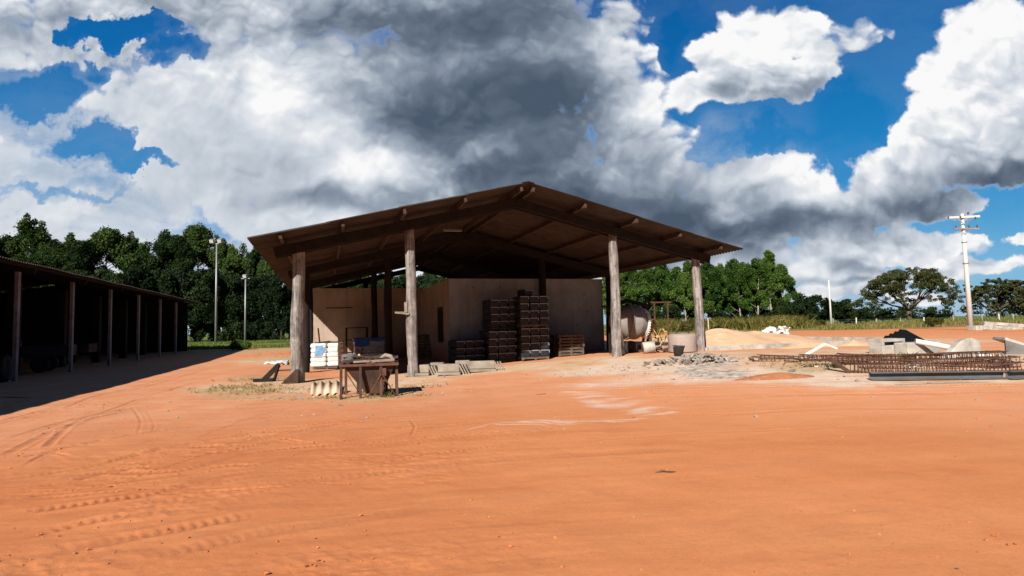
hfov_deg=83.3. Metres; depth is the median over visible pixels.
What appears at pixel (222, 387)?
dry straw
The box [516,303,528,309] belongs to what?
sack
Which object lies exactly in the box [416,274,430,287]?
hedge tree
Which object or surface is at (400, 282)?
hedge tree
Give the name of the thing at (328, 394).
roof sheet offcut
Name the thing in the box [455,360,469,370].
timber block
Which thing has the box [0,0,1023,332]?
sky
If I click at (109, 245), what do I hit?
eucalyptus tree
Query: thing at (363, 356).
stick bundle
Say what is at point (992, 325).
concrete piece
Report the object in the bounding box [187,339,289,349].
lawn grass
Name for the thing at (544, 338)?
sack
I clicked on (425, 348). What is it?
pallet
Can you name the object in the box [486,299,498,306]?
sack
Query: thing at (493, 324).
sack
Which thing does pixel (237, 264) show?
eucalyptus tree
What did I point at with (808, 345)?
sand drift
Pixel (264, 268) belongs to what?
eucalyptus tree
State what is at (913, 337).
black roof sheet
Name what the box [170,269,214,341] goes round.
hedge tree
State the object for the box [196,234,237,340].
eucalyptus tree
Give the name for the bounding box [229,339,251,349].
weed clump
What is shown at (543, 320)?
sack
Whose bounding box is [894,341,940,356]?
concrete block
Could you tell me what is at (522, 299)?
sack
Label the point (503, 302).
sack
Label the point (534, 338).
sack
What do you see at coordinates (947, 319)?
field grass
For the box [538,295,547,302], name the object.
sack
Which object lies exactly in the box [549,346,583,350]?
pallet
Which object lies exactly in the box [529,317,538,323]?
sack
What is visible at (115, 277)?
hedge tree
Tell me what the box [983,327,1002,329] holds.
concrete piece
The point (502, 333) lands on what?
sack
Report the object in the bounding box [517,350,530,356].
sack
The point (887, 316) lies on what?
dark bush
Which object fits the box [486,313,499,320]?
sack
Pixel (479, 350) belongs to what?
sack
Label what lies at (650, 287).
eucalyptus tree
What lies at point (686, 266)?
eucalyptus tree
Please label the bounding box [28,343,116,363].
farm trailer
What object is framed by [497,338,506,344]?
sack
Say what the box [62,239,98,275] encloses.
eucalyptus tree
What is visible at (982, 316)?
wire fence
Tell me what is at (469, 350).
sack
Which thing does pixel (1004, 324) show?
concrete piece
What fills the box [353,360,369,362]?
board
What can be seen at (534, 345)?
sack
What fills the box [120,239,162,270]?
eucalyptus tree
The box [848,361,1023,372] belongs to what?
rebar cage
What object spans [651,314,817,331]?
tall weeds
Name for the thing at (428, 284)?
hedge tree
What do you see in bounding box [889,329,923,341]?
black roof sheet
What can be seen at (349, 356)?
drum
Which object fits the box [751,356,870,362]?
rebar cage
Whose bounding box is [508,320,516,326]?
sack
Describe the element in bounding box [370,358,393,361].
board
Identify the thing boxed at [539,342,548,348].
sack
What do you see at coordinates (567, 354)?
pallet
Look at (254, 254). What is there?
eucalyptus tree
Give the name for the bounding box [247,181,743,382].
open shed
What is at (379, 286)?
hedge tree
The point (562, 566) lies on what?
soil crumbs
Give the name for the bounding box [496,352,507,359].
sack
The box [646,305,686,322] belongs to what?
dark bush
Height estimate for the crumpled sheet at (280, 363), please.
0.215 m
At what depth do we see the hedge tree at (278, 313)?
78.23 m
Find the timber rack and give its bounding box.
[345,327,367,353]
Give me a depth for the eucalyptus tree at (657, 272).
104.97 m
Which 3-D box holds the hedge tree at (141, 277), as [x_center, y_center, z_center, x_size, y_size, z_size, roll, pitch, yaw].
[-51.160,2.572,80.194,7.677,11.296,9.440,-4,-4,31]
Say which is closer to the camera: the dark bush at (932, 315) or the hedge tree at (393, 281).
the hedge tree at (393, 281)
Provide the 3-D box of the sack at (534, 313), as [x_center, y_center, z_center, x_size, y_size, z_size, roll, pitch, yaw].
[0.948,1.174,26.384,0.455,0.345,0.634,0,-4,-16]
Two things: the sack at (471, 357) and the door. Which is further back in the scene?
the door
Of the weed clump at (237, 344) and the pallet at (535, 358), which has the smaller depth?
the pallet at (535, 358)
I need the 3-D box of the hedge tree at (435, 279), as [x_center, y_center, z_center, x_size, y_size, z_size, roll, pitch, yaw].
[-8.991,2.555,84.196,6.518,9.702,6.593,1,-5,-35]
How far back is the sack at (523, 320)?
25.97 m
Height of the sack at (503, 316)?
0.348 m
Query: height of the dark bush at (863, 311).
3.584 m
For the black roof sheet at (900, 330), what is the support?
on the black roof sheet at (913, 337)
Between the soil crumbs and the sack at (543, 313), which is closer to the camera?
the soil crumbs
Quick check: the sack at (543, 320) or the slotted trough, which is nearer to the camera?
the slotted trough
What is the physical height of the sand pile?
1.482 m
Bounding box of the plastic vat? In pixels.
[667,329,696,352]
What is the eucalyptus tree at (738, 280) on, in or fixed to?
on the ground at (720, 497)
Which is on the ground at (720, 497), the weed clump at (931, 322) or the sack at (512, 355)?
the weed clump at (931, 322)
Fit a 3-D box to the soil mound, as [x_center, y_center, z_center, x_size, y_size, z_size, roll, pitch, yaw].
[6.299,2.274,13.746,2.300,0.517,0.640,-1,-4,-3]
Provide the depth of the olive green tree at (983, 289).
118.41 m
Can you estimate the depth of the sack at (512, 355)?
26.23 m
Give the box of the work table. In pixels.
[339,360,398,399]
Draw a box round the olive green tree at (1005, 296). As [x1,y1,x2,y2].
[985,280,1023,315]
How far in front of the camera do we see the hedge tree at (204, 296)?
78.56 m
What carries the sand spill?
on the concrete basin
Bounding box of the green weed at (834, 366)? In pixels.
[824,359,844,367]
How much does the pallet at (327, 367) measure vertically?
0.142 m
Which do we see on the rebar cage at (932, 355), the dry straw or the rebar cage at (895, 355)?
the rebar cage at (895, 355)
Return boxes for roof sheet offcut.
[310,380,339,395]
[312,386,344,396]
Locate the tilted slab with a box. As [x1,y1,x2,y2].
[992,337,1023,353]
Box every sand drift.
[776,342,840,348]
[840,340,868,345]
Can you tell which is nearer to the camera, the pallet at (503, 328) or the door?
the pallet at (503, 328)
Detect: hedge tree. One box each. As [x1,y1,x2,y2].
[34,267,68,287]
[59,264,90,275]
[89,268,121,282]
[102,267,120,283]
[117,265,173,292]
[157,270,204,321]
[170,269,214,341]
[187,268,243,341]
[207,265,259,338]
[225,275,271,339]
[238,273,286,340]
[257,275,291,339]
[356,284,370,287]
[368,279,383,287]
[378,271,399,287]
[393,274,419,287]
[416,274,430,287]
[419,280,434,288]
[430,275,449,284]
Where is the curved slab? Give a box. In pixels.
[940,338,981,360]
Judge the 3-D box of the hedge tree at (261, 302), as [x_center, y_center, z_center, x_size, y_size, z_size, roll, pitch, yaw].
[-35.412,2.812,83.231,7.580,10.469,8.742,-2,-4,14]
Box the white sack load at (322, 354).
[310,342,343,366]
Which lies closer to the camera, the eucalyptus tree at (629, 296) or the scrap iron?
the scrap iron
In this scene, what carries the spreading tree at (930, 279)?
on the ground at (720, 497)
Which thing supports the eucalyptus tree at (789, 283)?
on the ground at (720, 497)
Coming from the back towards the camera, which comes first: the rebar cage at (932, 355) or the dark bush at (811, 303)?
the dark bush at (811, 303)
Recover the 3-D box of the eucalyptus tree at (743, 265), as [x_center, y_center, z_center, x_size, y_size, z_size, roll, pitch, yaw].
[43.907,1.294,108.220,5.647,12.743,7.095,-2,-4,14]
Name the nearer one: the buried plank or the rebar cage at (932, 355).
the buried plank
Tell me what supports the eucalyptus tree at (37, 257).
on the ground at (720, 497)
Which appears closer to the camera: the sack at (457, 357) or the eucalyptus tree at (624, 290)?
the sack at (457, 357)
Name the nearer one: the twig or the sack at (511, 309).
the twig
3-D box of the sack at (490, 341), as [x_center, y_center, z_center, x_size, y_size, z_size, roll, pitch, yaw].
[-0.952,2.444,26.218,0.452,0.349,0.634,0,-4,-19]
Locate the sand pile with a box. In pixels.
[657,326,779,350]
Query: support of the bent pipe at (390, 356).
on the work table
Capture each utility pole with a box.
[828,280,831,323]
[946,212,979,325]
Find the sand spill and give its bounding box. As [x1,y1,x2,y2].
[746,331,827,342]
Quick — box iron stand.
[651,302,670,342]
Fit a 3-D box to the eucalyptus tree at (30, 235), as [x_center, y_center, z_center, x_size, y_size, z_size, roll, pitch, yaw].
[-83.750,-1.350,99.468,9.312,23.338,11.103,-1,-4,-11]
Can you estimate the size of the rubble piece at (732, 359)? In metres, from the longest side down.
0.405 x 0.337 x 0.093 m
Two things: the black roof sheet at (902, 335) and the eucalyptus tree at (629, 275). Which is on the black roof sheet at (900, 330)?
the black roof sheet at (902, 335)
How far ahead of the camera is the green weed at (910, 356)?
15.59 m
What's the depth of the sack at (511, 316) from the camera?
26.74 m
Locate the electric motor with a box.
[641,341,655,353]
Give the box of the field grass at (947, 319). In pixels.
[604,315,1023,328]
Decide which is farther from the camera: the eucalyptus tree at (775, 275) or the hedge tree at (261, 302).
the eucalyptus tree at (775, 275)
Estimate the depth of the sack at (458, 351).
26.06 m
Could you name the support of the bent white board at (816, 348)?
on the ground at (720, 497)
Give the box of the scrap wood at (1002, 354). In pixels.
[995,353,1023,361]
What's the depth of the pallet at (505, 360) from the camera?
26.11 m
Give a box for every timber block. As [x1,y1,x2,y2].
[404,364,437,375]
[426,362,443,366]
[435,363,470,374]
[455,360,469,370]
[462,360,504,371]
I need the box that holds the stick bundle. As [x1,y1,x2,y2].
[343,354,395,358]
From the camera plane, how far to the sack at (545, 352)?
26.09 m
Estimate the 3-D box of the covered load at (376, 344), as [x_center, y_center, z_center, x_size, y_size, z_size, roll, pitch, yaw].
[-7.722,3.353,31.261,1.777,1.366,1.391,0,-4,-18]
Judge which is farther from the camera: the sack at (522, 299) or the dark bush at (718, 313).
the dark bush at (718, 313)
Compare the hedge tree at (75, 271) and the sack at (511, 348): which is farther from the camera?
the hedge tree at (75, 271)
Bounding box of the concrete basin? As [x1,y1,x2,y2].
[637,337,880,350]
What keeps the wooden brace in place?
on the ground at (720, 497)
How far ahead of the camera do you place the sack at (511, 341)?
26.27 m
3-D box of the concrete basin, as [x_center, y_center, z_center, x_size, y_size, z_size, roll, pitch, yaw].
[11.480,3.131,30.091,11.670,1.217,11.672,0,-4,-18]
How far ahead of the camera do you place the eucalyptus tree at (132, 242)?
97.99 m
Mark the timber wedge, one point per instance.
(272, 370)
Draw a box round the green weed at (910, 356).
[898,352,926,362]
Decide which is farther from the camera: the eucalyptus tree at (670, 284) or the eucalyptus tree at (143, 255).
the eucalyptus tree at (670, 284)
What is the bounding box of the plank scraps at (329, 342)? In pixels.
[315,341,343,342]
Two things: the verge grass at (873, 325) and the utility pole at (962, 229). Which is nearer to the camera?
the utility pole at (962, 229)
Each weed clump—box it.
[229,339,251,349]
[678,319,704,331]
[763,315,795,327]
[810,320,826,325]
[924,317,943,326]
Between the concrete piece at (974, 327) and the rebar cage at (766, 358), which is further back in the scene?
the concrete piece at (974, 327)
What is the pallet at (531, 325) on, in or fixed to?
on the sack at (534, 331)
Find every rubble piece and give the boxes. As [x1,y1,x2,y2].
[683,359,691,364]
[728,357,737,361]
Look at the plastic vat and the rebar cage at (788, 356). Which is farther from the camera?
the plastic vat
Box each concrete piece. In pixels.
[966,326,988,329]
[977,325,1022,329]
[981,321,1023,326]
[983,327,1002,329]
[984,323,996,328]
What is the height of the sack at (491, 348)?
0.348 m
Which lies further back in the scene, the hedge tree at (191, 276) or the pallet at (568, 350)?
the hedge tree at (191, 276)
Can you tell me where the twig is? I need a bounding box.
[655,470,675,472]
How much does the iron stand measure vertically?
2.500 m
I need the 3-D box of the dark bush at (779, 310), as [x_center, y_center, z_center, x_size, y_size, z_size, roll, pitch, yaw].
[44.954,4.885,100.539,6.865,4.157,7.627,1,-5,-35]
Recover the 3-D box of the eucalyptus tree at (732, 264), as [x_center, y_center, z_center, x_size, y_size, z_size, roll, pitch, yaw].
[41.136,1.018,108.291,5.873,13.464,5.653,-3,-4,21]
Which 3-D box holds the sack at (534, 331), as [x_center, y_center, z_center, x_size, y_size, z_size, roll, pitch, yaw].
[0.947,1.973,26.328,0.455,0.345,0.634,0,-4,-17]
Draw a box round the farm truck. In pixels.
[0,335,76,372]
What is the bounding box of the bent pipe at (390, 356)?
[379,353,394,360]
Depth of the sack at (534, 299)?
26.15 m
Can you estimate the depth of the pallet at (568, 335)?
27.28 m
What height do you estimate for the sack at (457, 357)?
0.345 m
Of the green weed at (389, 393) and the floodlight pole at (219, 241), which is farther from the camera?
the floodlight pole at (219, 241)
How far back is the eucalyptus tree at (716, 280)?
103.91 m
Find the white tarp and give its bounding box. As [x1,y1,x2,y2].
[762,326,790,333]
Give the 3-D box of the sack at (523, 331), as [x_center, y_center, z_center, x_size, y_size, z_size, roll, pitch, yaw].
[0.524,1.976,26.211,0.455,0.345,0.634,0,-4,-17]
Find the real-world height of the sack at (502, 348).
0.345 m
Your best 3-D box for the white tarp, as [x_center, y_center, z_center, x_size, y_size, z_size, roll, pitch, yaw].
[16.503,2.711,35.879,1.561,0.707,1.085,-1,-4,0]
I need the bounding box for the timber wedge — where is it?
[253,363,280,381]
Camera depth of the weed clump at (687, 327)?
73.63 m
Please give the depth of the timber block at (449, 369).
19.11 m
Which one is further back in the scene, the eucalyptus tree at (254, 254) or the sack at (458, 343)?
the eucalyptus tree at (254, 254)
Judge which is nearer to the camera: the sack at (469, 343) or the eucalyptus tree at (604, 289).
the sack at (469, 343)
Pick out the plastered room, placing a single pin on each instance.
(450, 309)
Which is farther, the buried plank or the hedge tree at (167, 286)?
the hedge tree at (167, 286)
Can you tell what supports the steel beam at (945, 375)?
on the ground at (720, 497)
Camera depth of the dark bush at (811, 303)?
109.45 m
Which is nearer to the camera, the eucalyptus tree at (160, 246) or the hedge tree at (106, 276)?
the hedge tree at (106, 276)
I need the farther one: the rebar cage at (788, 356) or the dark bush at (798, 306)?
the dark bush at (798, 306)
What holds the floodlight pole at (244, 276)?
on the ground at (720, 497)
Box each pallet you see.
[313,365,339,368]
[417,334,426,355]
[422,334,431,355]
[483,327,516,330]
[484,359,515,362]
[516,356,548,359]
[517,324,547,327]
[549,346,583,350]
[550,334,583,337]
[550,337,583,340]
[550,340,583,343]
[550,343,584,346]
[550,349,583,353]
[550,352,583,356]
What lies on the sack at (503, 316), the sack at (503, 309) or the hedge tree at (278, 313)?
the sack at (503, 309)
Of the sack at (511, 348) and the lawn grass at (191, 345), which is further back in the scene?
the lawn grass at (191, 345)
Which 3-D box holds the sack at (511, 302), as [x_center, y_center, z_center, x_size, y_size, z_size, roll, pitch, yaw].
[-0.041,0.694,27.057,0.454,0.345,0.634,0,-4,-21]
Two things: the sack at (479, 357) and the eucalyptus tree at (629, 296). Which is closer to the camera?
the sack at (479, 357)
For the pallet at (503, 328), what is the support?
on the sack
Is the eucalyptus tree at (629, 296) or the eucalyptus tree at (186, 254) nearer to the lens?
the eucalyptus tree at (186, 254)
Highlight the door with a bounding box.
[438,310,442,342]
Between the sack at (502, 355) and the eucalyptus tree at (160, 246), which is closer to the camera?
the sack at (502, 355)
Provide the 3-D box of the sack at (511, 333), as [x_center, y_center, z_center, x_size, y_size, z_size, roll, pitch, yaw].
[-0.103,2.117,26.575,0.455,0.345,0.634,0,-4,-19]
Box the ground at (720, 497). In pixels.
[0,315,1023,575]
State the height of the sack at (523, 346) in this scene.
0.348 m
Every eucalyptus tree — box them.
[0,233,21,257]
[2,213,51,261]
[26,237,62,268]
[37,232,75,266]
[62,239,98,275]
[85,225,133,269]
[117,231,138,270]
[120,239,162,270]
[151,229,194,270]
[165,234,198,274]
[181,222,218,340]
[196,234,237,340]
[220,243,253,280]
[242,247,262,276]
[256,258,283,284]
[601,277,605,316]
[605,272,630,307]
[621,270,642,306]
[625,278,633,304]
[630,268,661,312]
[643,267,670,308]
[654,264,682,313]
[662,266,683,309]
[669,271,693,319]
[679,260,704,313]
[689,268,714,314]
[691,262,722,317]
[704,266,729,315]
[706,263,724,313]
[720,268,742,314]
[721,269,752,315]
[722,258,740,310]
[737,262,757,315]
[743,256,776,314]
[752,277,776,308]
[753,249,786,309]
[769,264,798,308]
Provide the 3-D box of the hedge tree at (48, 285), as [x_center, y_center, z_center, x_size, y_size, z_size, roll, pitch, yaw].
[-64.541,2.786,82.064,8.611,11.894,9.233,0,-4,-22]
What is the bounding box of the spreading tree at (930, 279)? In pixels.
[851,266,965,320]
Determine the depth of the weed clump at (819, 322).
79.32 m
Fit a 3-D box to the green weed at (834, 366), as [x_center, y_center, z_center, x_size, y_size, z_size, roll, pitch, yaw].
[8.391,1.979,14.924,0.548,0.248,0.478,-1,-4,0]
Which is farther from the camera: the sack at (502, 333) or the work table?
the sack at (502, 333)
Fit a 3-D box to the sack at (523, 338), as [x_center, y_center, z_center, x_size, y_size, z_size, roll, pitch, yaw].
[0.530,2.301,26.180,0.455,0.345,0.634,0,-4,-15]
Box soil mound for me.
[735,372,814,380]
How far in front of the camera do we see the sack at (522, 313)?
25.97 m
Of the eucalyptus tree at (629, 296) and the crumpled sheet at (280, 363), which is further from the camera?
the eucalyptus tree at (629, 296)
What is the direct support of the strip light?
hanging from the open shed at (528, 230)
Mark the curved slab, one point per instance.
(967, 344)
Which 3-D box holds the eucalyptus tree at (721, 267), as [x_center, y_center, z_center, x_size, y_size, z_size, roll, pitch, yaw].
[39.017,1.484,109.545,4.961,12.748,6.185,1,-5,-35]
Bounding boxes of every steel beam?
[868,370,1007,379]
[1005,370,1023,378]
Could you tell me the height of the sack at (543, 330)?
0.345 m
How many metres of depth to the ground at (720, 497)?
6.44 m
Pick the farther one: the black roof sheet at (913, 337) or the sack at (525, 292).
the sack at (525, 292)
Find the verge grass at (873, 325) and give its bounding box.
[604,318,1023,334]
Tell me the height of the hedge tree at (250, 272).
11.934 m
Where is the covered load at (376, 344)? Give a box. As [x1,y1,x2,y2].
[352,337,384,355]
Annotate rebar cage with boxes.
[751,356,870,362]
[757,354,959,359]
[799,351,1000,361]
[837,350,1008,364]
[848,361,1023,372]
[855,356,1019,368]
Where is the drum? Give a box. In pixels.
[341,354,355,362]
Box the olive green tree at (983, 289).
[962,277,1023,317]
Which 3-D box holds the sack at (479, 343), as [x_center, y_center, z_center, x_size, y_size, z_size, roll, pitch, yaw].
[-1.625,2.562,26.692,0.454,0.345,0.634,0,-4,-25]
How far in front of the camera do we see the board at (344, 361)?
13.66 m
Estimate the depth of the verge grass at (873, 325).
69.47 m
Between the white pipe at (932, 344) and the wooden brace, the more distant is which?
the wooden brace
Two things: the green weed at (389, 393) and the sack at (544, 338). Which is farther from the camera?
the sack at (544, 338)
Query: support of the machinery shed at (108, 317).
on the ground at (720, 497)
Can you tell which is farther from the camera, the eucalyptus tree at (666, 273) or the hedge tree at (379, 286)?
the eucalyptus tree at (666, 273)
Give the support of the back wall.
on the ground at (720, 497)
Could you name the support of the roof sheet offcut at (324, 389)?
on the ground at (720, 497)
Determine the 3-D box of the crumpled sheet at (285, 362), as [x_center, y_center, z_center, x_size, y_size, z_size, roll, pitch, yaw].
[-12.032,3.878,29.860,0.847,0.293,0.616,-1,-4,-11]
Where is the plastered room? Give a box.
[419,279,604,362]
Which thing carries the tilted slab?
on the ground at (720, 497)
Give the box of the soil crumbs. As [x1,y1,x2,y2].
[0,368,1021,575]
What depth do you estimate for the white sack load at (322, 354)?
27.89 m
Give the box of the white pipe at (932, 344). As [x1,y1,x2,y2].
[914,339,993,357]
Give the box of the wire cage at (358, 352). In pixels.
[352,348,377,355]
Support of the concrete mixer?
on the ground at (720, 497)
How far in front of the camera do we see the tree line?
234.43 m
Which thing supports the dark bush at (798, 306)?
on the ground at (720, 497)
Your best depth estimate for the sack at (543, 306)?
26.24 m
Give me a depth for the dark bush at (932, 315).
140.41 m
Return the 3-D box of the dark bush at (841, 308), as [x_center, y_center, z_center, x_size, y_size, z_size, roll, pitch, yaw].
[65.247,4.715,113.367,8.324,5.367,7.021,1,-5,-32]
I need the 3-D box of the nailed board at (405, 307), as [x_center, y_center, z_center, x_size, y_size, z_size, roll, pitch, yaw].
[-3.697,0.688,19.295,0.464,0.427,0.140,0,-4,-18]
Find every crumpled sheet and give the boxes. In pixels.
[264,362,283,364]
[271,360,288,364]
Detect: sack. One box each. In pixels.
[452,340,464,347]
[452,348,464,354]
[452,355,464,361]
[464,347,474,354]
[465,340,474,346]
[465,354,474,360]
[474,340,483,346]
[474,347,483,353]
[474,354,483,360]
[482,314,486,320]
[484,331,497,337]
[484,338,497,344]
[484,345,497,352]
[485,353,497,359]
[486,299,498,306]
[486,306,498,313]
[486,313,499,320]
[486,320,499,327]
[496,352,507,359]
[497,330,506,337]
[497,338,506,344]
[497,345,506,351]
[498,313,508,320]
[498,320,508,327]
[499,299,507,305]
[499,306,508,312]
[505,330,515,337]
[507,337,515,344]
[507,345,516,351]
[507,352,516,358]
[508,299,514,305]
[508,306,514,312]
[508,313,514,319]
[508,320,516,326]
[516,296,528,302]
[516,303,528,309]
[516,310,529,317]
[516,317,529,324]
[517,289,532,295]
[517,328,529,334]
[517,335,529,342]
[517,342,529,349]
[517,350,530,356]
[529,295,538,302]
[529,303,538,309]
[529,310,538,316]
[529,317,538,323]
[529,349,540,356]
[530,327,538,334]
[530,335,539,341]
[530,342,539,349]
[537,327,548,334]
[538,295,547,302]
[539,303,547,309]
[539,310,548,316]
[539,317,548,323]
[539,334,548,341]
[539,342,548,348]
[540,349,549,355]
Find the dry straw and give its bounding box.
[170,352,853,399]
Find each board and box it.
[342,358,376,362]
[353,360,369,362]
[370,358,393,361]
[395,302,408,314]
[798,343,838,357]
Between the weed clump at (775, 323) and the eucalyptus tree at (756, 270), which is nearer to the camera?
the weed clump at (775, 323)
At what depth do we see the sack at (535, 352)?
25.96 m
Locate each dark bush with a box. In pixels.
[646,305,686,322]
[683,310,729,321]
[713,309,762,320]
[751,305,797,318]
[772,298,815,319]
[792,292,834,321]
[826,299,863,322]
[840,306,871,323]
[868,312,901,321]
[913,313,952,318]
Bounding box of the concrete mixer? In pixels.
[601,298,667,353]
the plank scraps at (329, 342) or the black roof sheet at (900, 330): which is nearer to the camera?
the black roof sheet at (900, 330)
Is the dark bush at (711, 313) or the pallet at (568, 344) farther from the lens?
the dark bush at (711, 313)
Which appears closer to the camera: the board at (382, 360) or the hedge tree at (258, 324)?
the board at (382, 360)
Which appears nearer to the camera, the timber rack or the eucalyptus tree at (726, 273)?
the timber rack
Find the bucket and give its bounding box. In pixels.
[672,345,684,355]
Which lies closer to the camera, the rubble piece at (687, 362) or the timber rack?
the rubble piece at (687, 362)
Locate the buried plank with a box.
[894,382,982,385]
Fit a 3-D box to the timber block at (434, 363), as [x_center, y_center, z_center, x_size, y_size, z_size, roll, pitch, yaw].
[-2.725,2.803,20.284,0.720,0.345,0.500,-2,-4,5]
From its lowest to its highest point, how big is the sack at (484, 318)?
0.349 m
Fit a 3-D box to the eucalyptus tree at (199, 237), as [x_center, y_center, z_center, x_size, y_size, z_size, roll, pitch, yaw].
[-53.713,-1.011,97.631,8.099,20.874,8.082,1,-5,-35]
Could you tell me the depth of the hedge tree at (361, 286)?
80.68 m
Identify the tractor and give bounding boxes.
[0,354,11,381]
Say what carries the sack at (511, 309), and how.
on the sack at (511, 316)
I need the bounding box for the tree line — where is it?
[819,299,1023,321]
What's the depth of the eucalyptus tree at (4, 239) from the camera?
98.28 m
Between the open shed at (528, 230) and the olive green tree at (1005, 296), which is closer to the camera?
the open shed at (528, 230)
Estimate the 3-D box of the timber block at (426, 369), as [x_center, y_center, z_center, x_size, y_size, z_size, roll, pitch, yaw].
[-3.020,2.788,19.515,1.158,0.372,0.500,-2,-4,8]
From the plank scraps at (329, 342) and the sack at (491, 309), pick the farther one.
the plank scraps at (329, 342)
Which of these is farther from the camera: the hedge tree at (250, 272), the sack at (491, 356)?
the hedge tree at (250, 272)
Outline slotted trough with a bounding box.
[868,338,904,353]
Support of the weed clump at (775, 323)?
on the ground at (720, 497)
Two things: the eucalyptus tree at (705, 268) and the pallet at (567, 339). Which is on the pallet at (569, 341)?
the pallet at (567, 339)
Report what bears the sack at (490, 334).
on the sack at (490, 341)
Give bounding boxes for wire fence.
[817,314,1018,323]
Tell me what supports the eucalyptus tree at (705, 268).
on the ground at (720, 497)
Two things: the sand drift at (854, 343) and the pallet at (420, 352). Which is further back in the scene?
the pallet at (420, 352)
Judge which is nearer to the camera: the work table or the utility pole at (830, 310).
the work table
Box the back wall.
[313,288,422,356]
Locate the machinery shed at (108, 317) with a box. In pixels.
[0,256,200,381]
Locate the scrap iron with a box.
[656,346,667,352]
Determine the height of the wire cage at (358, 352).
1.141 m
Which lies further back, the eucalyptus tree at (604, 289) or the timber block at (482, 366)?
the eucalyptus tree at (604, 289)
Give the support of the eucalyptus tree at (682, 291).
on the ground at (720, 497)
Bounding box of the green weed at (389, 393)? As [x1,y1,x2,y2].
[382,390,395,397]
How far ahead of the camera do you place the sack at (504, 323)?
26.54 m
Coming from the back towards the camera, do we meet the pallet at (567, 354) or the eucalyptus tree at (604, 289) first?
the eucalyptus tree at (604, 289)
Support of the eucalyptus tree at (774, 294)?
on the ground at (720, 497)
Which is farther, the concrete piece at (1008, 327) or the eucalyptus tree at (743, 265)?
the eucalyptus tree at (743, 265)
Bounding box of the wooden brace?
[281,369,297,383]
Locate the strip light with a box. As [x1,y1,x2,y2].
[443,229,461,231]
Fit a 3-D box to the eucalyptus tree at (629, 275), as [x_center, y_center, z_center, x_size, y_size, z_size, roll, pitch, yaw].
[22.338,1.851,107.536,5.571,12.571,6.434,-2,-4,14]
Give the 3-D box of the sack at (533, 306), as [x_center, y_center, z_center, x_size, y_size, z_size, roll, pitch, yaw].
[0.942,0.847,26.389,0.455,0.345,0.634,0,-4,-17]
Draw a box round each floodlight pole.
[209,239,222,342]
[241,274,249,339]
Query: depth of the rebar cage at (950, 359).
14.25 m
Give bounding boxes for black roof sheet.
[884,329,908,337]
[886,329,911,339]
[887,329,914,341]
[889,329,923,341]
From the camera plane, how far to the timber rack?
34.34 m
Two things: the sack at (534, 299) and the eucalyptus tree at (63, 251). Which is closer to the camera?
the sack at (534, 299)
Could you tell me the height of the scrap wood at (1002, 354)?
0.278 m
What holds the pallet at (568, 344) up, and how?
on the pallet at (568, 347)
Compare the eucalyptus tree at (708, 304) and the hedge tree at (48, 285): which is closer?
the hedge tree at (48, 285)
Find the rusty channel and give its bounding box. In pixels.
[825,356,851,372]
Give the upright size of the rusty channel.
0.402 m
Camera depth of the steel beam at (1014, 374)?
12.44 m

